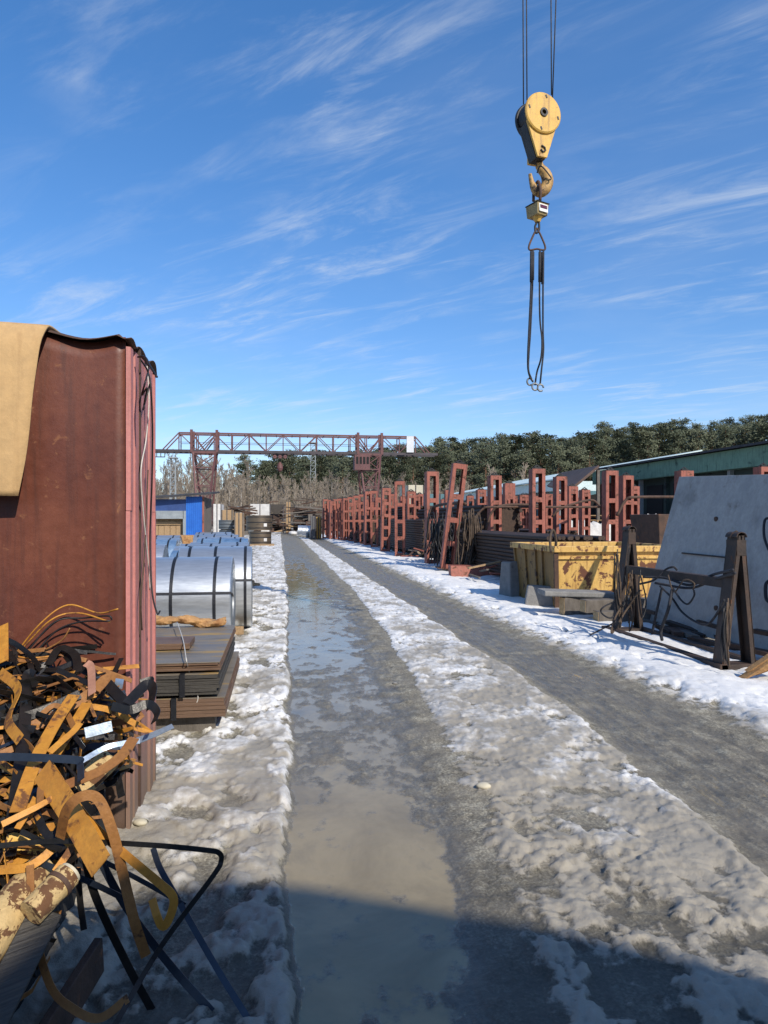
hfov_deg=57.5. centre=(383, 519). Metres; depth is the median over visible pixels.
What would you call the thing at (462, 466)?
rack post
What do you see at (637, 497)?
tie tube
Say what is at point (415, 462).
pine tree
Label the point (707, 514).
grey plate
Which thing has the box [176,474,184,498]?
bare tree
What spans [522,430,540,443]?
pine tree
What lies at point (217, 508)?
site cabin
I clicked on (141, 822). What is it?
stone
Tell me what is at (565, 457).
pine tree
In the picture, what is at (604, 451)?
pine tree
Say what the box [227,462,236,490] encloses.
bare tree
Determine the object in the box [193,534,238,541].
steel coil
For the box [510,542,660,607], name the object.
yellow skip
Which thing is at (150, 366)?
bent wire
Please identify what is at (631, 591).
cord
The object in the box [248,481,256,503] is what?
bare tree
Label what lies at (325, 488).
bare tree
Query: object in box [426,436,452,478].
pine tree
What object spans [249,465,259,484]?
pine tree
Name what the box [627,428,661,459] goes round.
pine tree
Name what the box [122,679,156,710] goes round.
steel strap
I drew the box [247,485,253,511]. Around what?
bare tree
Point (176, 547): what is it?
steel coil
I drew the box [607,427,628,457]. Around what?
pine tree
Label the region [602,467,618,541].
rack post
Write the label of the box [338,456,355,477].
pine tree
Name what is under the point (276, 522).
scrap pile
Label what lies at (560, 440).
pine tree
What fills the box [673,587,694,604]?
cable
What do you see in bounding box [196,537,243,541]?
steel coil
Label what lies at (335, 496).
bare tree
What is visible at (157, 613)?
hanging wire
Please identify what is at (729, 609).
cord
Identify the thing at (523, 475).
bare tree
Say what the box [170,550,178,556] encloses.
steel coil
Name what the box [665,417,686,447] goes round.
pine tree
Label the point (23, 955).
plank
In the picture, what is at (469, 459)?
pine tree
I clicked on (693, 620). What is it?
cable
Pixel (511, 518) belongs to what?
bar bundle
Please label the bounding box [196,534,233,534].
steel coil
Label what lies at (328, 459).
pine tree
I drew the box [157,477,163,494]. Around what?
bare tree
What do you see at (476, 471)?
pine tree
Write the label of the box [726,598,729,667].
cord
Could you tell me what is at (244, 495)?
bare tree
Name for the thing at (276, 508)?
hopper
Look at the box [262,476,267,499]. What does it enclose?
bare tree
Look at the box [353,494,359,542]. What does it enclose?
rack post
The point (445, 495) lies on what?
rack post
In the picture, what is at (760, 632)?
scrap offcut
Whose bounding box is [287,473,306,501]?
pine tree
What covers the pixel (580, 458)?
pine tree
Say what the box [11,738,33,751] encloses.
steel strap
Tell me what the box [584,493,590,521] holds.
rack post
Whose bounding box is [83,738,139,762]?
steel strap
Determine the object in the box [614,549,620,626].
cord
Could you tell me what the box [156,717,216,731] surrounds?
bearer
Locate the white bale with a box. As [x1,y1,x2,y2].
[289,531,296,534]
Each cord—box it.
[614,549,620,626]
[615,554,622,627]
[616,555,620,604]
[617,580,621,623]
[626,544,629,622]
[626,573,632,621]
[629,570,634,631]
[638,569,646,617]
[720,606,725,661]
[721,604,727,661]
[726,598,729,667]
[728,606,730,645]
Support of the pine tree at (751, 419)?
on the hill
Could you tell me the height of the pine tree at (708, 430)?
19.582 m
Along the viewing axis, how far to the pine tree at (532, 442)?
169.55 m
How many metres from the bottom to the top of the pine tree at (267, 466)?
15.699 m
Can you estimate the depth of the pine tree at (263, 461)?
209.87 m
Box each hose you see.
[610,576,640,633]
[762,517,767,549]
[764,580,767,602]
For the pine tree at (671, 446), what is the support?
on the hill
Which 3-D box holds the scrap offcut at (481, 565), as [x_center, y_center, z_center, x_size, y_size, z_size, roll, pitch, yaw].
[2.735,1.225,19.106,0.994,0.198,0.102,0,0,-22]
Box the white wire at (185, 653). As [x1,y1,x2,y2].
[177,622,198,702]
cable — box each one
[589,605,632,635]
[600,601,619,618]
[639,566,677,584]
[643,569,734,585]
[651,589,662,634]
[654,572,736,588]
[659,585,724,625]
[659,589,672,640]
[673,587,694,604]
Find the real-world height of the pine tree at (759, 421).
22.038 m
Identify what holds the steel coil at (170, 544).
on the ground at (211, 787)
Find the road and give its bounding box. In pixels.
[264,528,767,1023]
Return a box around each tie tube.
[427,501,466,539]
[478,506,610,515]
[485,503,545,529]
[551,499,599,516]
[616,495,673,515]
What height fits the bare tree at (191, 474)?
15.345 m
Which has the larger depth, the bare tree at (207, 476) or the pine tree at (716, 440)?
the pine tree at (716, 440)
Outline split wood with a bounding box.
[738,654,767,678]
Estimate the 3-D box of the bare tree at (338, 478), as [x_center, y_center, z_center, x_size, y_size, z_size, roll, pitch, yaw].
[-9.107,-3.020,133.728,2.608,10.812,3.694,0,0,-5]
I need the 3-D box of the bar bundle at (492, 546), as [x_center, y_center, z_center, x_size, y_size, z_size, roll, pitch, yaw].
[3.644,1.018,21.747,1.800,1.304,11.624,0,0,-8]
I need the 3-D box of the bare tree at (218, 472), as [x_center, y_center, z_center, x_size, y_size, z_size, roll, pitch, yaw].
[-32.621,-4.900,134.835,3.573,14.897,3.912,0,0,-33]
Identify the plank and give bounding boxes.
[0,912,60,1023]
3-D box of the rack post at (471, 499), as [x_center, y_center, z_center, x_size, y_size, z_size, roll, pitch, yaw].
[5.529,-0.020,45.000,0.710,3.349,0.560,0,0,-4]
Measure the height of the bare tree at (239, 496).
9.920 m
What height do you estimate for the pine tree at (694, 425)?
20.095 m
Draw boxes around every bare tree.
[156,479,164,498]
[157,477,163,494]
[159,460,169,498]
[162,453,177,494]
[162,483,169,498]
[163,466,172,488]
[166,453,178,497]
[167,465,178,498]
[168,459,184,498]
[173,474,183,498]
[176,460,183,492]
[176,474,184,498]
[180,479,188,498]
[181,454,191,493]
[183,457,197,492]
[187,455,204,489]
[200,477,206,495]
[202,460,213,496]
[202,465,211,497]
[208,477,217,529]
[209,460,224,498]
[211,479,228,509]
[214,479,222,503]
[216,458,224,501]
[216,469,234,509]
[220,473,234,503]
[222,478,236,509]
[223,464,235,502]
[226,481,232,503]
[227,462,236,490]
[231,471,239,504]
[232,474,246,512]
[234,474,246,505]
[238,469,246,495]
[238,481,247,505]
[242,457,253,503]
[243,476,253,510]
[245,479,252,507]
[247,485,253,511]
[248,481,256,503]
[249,487,256,503]
[250,474,261,503]
[255,489,261,503]
[256,475,263,503]
[258,486,267,503]
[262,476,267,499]
[263,478,273,503]
[264,476,276,511]
[272,474,278,500]
[275,489,280,503]
[278,475,289,510]
[282,486,293,506]
[285,482,292,510]
[288,479,299,505]
[291,481,298,515]
[292,490,299,515]
[295,492,302,515]
[297,475,305,501]
[298,478,311,510]
[304,480,313,510]
[305,471,314,506]
[307,494,313,510]
[310,474,319,506]
[312,480,322,510]
[315,482,321,515]
[321,476,329,502]
[328,470,336,527]
[332,476,341,496]
[333,490,338,528]
[334,481,343,502]
[342,473,349,496]
[342,480,351,507]
[348,487,356,509]
[440,472,448,493]
[486,464,495,484]
[518,462,527,484]
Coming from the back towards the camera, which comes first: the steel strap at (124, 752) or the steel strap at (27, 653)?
the steel strap at (27, 653)
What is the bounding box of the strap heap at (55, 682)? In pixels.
[0,638,152,1011]
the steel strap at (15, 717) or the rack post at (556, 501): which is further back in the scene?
the rack post at (556, 501)
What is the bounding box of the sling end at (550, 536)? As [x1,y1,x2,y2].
[549,529,556,551]
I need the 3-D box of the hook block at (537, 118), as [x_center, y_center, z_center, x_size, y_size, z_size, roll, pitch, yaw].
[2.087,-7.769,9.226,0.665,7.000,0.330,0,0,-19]
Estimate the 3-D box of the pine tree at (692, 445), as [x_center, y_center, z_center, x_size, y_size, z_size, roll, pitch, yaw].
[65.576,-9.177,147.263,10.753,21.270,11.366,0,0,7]
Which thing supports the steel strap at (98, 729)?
on the strap heap at (55, 682)
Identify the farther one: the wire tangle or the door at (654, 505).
the door at (654, 505)
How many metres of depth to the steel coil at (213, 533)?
27.37 m
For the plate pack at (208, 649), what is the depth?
5.87 m
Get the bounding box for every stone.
[133,818,148,825]
[476,782,490,788]
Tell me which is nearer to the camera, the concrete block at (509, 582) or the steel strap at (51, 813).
the steel strap at (51, 813)
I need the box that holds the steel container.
[0,329,156,828]
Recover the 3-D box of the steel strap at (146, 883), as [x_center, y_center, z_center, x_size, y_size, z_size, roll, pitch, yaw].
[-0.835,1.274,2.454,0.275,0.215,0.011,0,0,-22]
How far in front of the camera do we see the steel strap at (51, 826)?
2.40 m
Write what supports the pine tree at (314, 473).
on the hill
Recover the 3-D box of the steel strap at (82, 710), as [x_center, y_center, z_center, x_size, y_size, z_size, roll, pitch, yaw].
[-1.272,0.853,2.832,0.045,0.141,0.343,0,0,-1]
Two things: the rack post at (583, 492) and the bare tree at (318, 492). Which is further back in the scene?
the bare tree at (318, 492)
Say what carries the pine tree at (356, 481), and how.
on the hill
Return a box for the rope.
[667,575,694,592]
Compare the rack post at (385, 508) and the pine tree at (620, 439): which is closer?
the rack post at (385, 508)
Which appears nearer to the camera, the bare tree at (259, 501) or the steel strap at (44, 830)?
the steel strap at (44, 830)
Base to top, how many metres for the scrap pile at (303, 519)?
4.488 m
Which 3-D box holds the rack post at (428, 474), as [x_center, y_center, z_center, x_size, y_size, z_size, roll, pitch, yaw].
[1.777,-0.145,26.145,0.710,3.600,0.560,0,0,-11]
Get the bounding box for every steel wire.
[18,604,117,649]
[18,654,59,658]
[23,615,112,654]
[24,612,109,646]
[34,620,109,655]
[44,628,70,650]
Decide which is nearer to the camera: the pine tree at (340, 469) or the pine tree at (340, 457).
the pine tree at (340, 469)
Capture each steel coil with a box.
[156,535,182,543]
[156,538,181,545]
[156,539,178,556]
[156,544,168,556]
[156,556,235,626]
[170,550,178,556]
[173,546,237,550]
[178,546,253,627]
[180,543,247,545]
[190,542,249,545]
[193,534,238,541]
[195,532,231,534]
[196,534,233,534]
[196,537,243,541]
[197,538,248,541]
[298,525,302,536]
[302,526,305,536]
[306,526,309,537]
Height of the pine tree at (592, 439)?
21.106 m
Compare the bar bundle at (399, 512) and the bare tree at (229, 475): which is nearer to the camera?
the bar bundle at (399, 512)
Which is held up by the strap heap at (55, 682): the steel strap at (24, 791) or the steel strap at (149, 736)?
the steel strap at (149, 736)
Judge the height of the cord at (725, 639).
0.605 m
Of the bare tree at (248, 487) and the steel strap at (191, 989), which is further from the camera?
the bare tree at (248, 487)
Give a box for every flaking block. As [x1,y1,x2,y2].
[4,832,45,855]
[75,751,118,790]
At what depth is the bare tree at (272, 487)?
123.43 m
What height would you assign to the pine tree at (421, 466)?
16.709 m
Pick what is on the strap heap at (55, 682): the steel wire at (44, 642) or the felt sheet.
the steel wire at (44, 642)
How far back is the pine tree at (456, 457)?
155.15 m
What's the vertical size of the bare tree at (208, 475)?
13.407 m
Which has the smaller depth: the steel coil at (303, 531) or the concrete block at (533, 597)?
the concrete block at (533, 597)
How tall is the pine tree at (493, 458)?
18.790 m
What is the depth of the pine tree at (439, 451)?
160.62 m
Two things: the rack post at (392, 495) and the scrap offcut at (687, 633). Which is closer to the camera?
the scrap offcut at (687, 633)
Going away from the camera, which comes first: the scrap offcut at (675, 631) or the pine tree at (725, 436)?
the scrap offcut at (675, 631)
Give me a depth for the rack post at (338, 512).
57.05 m
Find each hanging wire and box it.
[140,359,160,614]
[140,366,150,589]
[140,470,148,629]
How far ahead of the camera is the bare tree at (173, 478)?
134.72 m
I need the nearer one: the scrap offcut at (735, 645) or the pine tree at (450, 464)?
the scrap offcut at (735, 645)
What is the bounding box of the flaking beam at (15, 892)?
[0,856,52,960]
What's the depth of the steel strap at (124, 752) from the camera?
2.57 m
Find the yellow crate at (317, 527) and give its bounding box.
[315,517,320,538]
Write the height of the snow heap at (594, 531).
1.696 m
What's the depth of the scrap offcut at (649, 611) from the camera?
10.55 m
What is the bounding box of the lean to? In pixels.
[547,465,610,523]
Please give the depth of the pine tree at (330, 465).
160.07 m
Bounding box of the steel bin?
[630,514,668,543]
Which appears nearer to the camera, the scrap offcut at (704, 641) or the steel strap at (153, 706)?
the steel strap at (153, 706)
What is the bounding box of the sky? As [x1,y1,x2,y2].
[0,0,767,492]
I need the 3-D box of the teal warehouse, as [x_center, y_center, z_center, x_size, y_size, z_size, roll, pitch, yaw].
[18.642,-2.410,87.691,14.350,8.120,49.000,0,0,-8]
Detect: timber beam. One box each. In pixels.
[559,595,628,614]
[580,597,646,612]
[593,610,650,621]
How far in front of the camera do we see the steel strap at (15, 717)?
2.93 m
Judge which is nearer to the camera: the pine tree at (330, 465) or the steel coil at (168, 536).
the steel coil at (168, 536)
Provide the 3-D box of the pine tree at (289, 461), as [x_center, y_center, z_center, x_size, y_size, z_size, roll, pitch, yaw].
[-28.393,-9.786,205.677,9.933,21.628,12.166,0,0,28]
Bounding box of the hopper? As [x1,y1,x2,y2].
[270,504,285,532]
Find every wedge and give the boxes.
[235,626,243,634]
[448,565,492,576]
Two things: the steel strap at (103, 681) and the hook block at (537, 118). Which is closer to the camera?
the steel strap at (103, 681)
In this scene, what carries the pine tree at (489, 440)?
on the hill
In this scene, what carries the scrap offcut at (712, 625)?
on the ground at (731, 694)
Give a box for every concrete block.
[499,561,519,596]
[524,585,552,606]
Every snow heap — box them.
[559,520,601,535]
[591,521,610,540]
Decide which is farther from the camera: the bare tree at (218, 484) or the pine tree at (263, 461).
the pine tree at (263, 461)
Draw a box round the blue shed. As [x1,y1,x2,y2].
[156,491,219,534]
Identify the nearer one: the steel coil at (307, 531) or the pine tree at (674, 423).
the steel coil at (307, 531)
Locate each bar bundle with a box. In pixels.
[349,515,392,542]
[373,506,431,518]
[374,519,452,556]
[416,505,522,531]
[445,530,608,572]
[519,529,577,534]
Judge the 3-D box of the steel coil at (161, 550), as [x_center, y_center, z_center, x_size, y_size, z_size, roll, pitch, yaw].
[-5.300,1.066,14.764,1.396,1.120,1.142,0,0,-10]
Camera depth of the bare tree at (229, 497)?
119.85 m
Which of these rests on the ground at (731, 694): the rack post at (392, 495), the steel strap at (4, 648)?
the rack post at (392, 495)
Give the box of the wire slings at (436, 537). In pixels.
[424,510,455,565]
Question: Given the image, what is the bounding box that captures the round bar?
[20,863,79,923]
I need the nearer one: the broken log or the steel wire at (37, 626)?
the steel wire at (37, 626)
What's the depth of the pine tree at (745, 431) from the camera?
164.57 m
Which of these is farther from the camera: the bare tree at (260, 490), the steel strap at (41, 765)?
the bare tree at (260, 490)
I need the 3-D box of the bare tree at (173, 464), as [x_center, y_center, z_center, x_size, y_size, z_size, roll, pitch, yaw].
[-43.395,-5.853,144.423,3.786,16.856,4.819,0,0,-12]
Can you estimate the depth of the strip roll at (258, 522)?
44.52 m
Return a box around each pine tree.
[229,454,256,491]
[232,463,254,494]
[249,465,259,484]
[250,462,276,487]
[252,466,267,496]
[254,460,268,480]
[254,462,275,498]
[262,460,293,495]
[264,455,277,481]
[267,456,292,493]
[277,456,300,496]
[278,450,294,479]
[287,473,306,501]
[291,458,311,494]
[291,462,319,510]
[293,457,311,494]
[299,462,326,494]
[306,449,325,480]
[312,463,330,515]
[316,449,335,503]
[321,462,343,493]
[322,456,343,491]
[323,457,357,493]
[329,472,345,497]
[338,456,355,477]
[343,464,357,490]
[346,450,369,515]
[348,468,367,494]
[350,470,372,513]
[358,457,393,493]
[366,447,395,483]
[377,449,399,489]
[378,456,400,489]
[383,442,414,495]
[393,448,419,486]
[393,451,425,485]
[393,464,418,494]
[407,457,428,482]
[413,445,445,491]
[419,452,448,492]
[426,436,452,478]
[430,448,450,487]
[432,441,458,487]
[437,449,459,490]
[442,450,460,488]
[444,453,476,489]
[448,436,458,450]
[451,442,474,483]
[456,450,486,493]
[461,437,486,484]
[466,451,486,489]
[467,441,510,490]
[467,443,489,485]
[469,449,488,483]
[474,436,497,476]
[479,443,511,487]
[481,442,527,484]
[489,432,511,473]
[490,437,513,476]
[497,433,534,482]
[501,453,522,485]
[507,435,523,470]
[509,448,537,485]
[511,433,548,484]
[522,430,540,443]
[522,439,540,476]
[523,446,557,479]
[534,433,557,481]
[537,437,562,481]
[543,443,573,481]
[552,442,576,471]
[554,437,565,473]
[556,436,586,472]
[567,445,591,478]
[570,430,608,480]
[573,436,588,466]
[577,437,604,466]
[578,440,593,480]
[587,440,615,480]
[590,421,612,457]
[598,428,616,460]
[604,424,617,437]
[605,438,620,465]
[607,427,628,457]
[609,439,641,464]
[612,436,630,461]
[614,439,637,463]
[616,427,631,437]
[621,426,663,462]
[627,422,640,458]
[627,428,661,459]
[634,429,661,459]
[635,424,661,456]
[636,428,680,458]
[649,422,673,449]
[660,427,691,454]
[662,429,692,455]
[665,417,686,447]
[677,417,691,427]
[682,424,711,451]
[683,427,706,448]
[683,432,712,451]
[686,422,704,448]
[700,428,718,449]
[703,430,719,448]
[704,424,716,446]
[707,419,727,435]
[709,423,740,448]
[712,436,734,448]
[720,417,734,424]
[729,423,757,444]
[729,427,738,445]
[732,423,758,445]
[738,416,751,424]
[741,413,759,424]
[743,421,767,443]
[747,419,767,441]
[757,414,767,422]
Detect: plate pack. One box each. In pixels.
[156,625,235,671]
[156,637,234,697]
[156,651,239,720]
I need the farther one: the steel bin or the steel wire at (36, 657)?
the steel bin
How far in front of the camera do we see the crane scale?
9.15 m
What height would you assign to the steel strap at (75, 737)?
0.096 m
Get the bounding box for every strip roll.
[219,520,233,528]
[219,530,233,533]
[246,515,271,529]
[249,531,270,543]
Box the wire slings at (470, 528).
[454,508,481,564]
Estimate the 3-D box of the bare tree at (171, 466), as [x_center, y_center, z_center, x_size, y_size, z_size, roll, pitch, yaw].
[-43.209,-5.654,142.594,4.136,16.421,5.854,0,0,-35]
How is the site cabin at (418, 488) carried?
on the ground at (731, 694)
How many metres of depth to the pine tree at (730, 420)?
211.37 m
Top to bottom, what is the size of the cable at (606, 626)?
0.396 m
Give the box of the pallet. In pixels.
[250,544,273,545]
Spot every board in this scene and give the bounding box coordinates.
[39,938,103,1023]
[156,636,194,649]
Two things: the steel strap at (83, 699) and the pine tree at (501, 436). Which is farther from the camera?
the pine tree at (501, 436)
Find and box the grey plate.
[646,474,767,649]
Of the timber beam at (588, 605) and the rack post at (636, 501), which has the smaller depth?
the timber beam at (588, 605)
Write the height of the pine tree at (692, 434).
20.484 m
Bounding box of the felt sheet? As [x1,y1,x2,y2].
[0,321,58,495]
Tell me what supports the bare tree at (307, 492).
on the hill
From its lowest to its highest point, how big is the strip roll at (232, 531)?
0.800 m
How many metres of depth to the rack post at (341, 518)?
55.82 m
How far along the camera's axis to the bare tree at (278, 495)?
123.03 m
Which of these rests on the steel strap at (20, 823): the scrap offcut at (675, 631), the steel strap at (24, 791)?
the steel strap at (24, 791)
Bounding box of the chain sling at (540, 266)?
[526,227,545,391]
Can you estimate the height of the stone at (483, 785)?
0.042 m
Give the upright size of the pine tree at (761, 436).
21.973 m
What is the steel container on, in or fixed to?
on the ground at (211, 787)
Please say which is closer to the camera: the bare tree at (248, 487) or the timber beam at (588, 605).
the timber beam at (588, 605)
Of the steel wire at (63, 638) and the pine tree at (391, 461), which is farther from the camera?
the pine tree at (391, 461)
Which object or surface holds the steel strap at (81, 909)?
on the strap heap at (55, 682)
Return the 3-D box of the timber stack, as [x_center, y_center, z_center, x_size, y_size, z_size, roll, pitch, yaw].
[-7.337,0.700,24.000,2.600,0.350,1.200,0,0,-11]
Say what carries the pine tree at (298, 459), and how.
on the hill
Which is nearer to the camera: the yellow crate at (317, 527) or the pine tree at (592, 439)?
the yellow crate at (317, 527)
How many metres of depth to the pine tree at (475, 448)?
179.60 m
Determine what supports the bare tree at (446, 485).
on the hill
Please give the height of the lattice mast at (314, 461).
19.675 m
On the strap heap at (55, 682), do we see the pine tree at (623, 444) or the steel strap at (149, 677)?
the steel strap at (149, 677)
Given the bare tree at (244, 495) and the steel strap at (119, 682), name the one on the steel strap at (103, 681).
the steel strap at (119, 682)
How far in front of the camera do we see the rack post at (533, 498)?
23.62 m
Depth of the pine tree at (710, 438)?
160.29 m
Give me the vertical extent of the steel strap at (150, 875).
0.481 m
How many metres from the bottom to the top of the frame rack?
1.587 m
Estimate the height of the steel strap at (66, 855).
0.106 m
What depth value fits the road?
4.05 m
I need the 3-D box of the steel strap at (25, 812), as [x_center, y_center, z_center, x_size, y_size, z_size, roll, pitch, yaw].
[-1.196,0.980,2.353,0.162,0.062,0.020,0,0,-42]
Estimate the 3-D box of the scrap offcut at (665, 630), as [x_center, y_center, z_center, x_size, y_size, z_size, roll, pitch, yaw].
[3.979,1.557,9.959,0.065,0.096,0.429,0,0,-6]
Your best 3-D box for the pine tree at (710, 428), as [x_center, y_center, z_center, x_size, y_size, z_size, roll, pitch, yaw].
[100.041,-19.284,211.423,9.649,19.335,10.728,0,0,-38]
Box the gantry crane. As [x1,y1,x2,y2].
[156,429,437,524]
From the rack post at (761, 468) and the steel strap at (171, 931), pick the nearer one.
the steel strap at (171, 931)
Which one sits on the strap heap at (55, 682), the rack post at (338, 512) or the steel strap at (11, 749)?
the steel strap at (11, 749)
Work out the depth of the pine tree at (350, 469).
178.77 m
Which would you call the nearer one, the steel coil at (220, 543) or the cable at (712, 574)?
the cable at (712, 574)
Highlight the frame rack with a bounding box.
[601,525,757,669]
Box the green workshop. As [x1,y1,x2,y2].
[592,440,767,513]
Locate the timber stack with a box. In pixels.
[181,535,193,543]
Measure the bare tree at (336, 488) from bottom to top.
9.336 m
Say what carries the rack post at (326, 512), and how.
on the ground at (731, 694)
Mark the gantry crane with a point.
(361, 462)
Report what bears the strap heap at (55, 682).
on the ground at (211, 787)
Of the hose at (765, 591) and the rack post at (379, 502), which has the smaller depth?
the hose at (765, 591)
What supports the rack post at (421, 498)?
on the ground at (731, 694)
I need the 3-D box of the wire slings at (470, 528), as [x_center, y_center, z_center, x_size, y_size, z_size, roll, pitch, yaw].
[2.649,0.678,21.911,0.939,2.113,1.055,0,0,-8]
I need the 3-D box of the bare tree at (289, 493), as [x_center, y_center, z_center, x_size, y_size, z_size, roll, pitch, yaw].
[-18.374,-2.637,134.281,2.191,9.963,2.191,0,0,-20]
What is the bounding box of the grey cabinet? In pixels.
[310,516,314,538]
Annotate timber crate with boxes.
[221,510,233,529]
[234,513,243,536]
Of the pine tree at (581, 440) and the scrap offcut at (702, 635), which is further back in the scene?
the pine tree at (581, 440)
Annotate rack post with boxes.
[321,498,327,538]
[327,498,331,538]
[329,499,335,538]
[332,498,338,538]
[337,497,340,539]
[338,502,339,536]
[340,497,345,539]
[342,496,347,540]
[346,501,346,536]
[347,495,353,541]
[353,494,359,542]
[355,499,357,535]
[359,493,363,543]
[363,489,370,544]
[363,499,368,514]
[370,489,378,546]
[374,496,380,514]
[380,485,390,551]
[384,498,386,513]
[391,492,393,517]
[394,478,404,555]
[406,489,415,518]
[416,492,423,505]
[416,493,419,518]
[424,468,438,563]
[435,460,467,569]
[444,488,453,507]
[466,494,473,505]
[476,487,485,504]
[487,472,501,530]
[503,481,514,503]
[519,493,526,528]
[522,493,528,528]
[529,465,544,532]
[545,492,552,528]
[553,473,566,533]
[567,483,577,532]
[579,487,589,534]
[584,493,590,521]
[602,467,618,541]
[619,472,633,541]
[634,484,639,513]
[674,467,693,494]
[753,463,767,474]
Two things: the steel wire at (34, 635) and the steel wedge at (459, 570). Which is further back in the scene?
the steel wedge at (459, 570)
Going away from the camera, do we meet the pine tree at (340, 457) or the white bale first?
the white bale
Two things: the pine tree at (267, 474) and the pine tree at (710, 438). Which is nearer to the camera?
the pine tree at (710, 438)
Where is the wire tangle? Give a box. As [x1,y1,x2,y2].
[141,367,149,409]
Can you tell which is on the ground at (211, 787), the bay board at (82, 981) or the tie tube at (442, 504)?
the bay board at (82, 981)
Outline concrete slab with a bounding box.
[537,588,613,597]
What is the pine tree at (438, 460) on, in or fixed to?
on the hill
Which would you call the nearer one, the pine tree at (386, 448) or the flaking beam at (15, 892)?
the flaking beam at (15, 892)
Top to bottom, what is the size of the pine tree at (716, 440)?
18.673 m
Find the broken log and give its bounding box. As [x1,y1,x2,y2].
[156,615,226,627]
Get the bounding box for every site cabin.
[213,504,223,531]
[250,504,269,531]
[400,485,423,503]
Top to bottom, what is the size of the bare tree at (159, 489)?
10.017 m
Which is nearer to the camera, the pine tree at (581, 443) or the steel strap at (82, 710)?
the steel strap at (82, 710)
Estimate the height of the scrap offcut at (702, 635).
0.090 m
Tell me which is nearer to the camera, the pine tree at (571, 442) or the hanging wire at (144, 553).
the hanging wire at (144, 553)
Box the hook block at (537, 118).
[515,0,560,197]
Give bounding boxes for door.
[156,519,182,534]
[647,485,662,513]
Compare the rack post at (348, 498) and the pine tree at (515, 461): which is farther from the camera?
the pine tree at (515, 461)
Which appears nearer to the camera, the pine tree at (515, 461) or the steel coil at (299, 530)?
the steel coil at (299, 530)
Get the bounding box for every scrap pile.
[212,505,260,534]
[269,501,295,531]
[278,498,335,533]
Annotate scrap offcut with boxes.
[467,561,500,568]
[624,603,654,614]
[643,618,657,623]
[655,624,671,634]
[664,625,683,635]
[665,620,697,631]
[676,627,707,637]
[679,629,699,636]
[687,636,737,649]
[696,620,716,628]
[729,642,767,650]
[753,628,767,635]
[755,649,767,655]
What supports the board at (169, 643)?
on the plate pack at (208, 649)
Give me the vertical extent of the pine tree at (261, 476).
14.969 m
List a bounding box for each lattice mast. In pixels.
[168,457,177,498]
[310,442,317,481]
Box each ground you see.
[9,530,279,1023]
[321,527,767,731]
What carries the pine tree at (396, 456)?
on the hill
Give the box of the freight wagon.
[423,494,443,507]
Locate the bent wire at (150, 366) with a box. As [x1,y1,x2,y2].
[137,355,157,377]
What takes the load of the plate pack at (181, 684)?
on the plate pack at (173, 708)
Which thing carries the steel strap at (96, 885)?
on the strap heap at (55, 682)
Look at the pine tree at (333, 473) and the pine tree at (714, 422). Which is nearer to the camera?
the pine tree at (333, 473)
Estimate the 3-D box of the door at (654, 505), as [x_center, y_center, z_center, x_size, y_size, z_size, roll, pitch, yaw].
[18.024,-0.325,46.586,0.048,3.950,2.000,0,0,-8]
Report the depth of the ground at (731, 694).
8.89 m
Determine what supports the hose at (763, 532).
hanging from the grey plate
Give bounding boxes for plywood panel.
[286,502,290,531]
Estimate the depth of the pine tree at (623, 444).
149.15 m
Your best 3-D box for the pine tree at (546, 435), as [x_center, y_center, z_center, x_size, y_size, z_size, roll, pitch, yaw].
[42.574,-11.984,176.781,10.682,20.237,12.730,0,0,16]
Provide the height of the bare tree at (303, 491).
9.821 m
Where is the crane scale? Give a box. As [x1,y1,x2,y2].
[525,180,549,233]
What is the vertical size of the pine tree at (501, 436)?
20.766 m
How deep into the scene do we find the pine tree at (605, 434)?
180.67 m
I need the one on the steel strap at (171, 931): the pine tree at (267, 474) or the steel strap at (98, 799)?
the steel strap at (98, 799)
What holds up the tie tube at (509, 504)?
on the bar bundle at (492, 546)
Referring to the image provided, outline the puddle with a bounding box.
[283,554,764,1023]
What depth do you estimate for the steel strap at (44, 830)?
2.36 m
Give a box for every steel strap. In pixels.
[0,623,8,662]
[0,668,23,744]
[0,679,13,713]
[0,688,104,749]
[0,718,36,732]
[0,744,15,752]
[0,753,84,781]
[0,761,17,773]
[0,802,18,813]
[0,836,57,874]
[0,838,223,1023]
[1,690,81,721]
[1,796,51,826]
[4,669,36,830]
[7,785,40,823]
[8,638,41,669]
[9,694,79,812]
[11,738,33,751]
[14,796,36,829]
[19,829,61,852]
[26,808,58,825]
[26,864,129,1022]
[28,800,50,820]
[33,763,45,772]
[33,797,66,852]
[34,760,109,876]
[34,857,122,900]
[35,711,85,749]
[36,787,43,803]
[37,822,77,853]
[41,703,74,727]
[44,645,81,672]
[46,762,177,930]
[47,722,82,753]
[49,702,91,754]
[52,844,74,870]
[55,790,150,958]
[60,651,87,675]
[65,737,138,787]
[76,867,86,930]
[82,860,155,1009]
[83,660,95,695]
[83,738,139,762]
[84,721,112,737]
[96,673,122,691]
[100,862,214,1010]
[104,860,185,904]
[105,680,140,719]
[111,700,160,723]
[115,678,123,688]
[120,724,173,748]
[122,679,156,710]
[140,676,153,682]
[150,848,250,1016]
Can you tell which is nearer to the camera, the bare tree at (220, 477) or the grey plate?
the grey plate
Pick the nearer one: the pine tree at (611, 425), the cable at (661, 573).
the cable at (661, 573)
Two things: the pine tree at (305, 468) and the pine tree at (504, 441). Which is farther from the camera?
the pine tree at (504, 441)

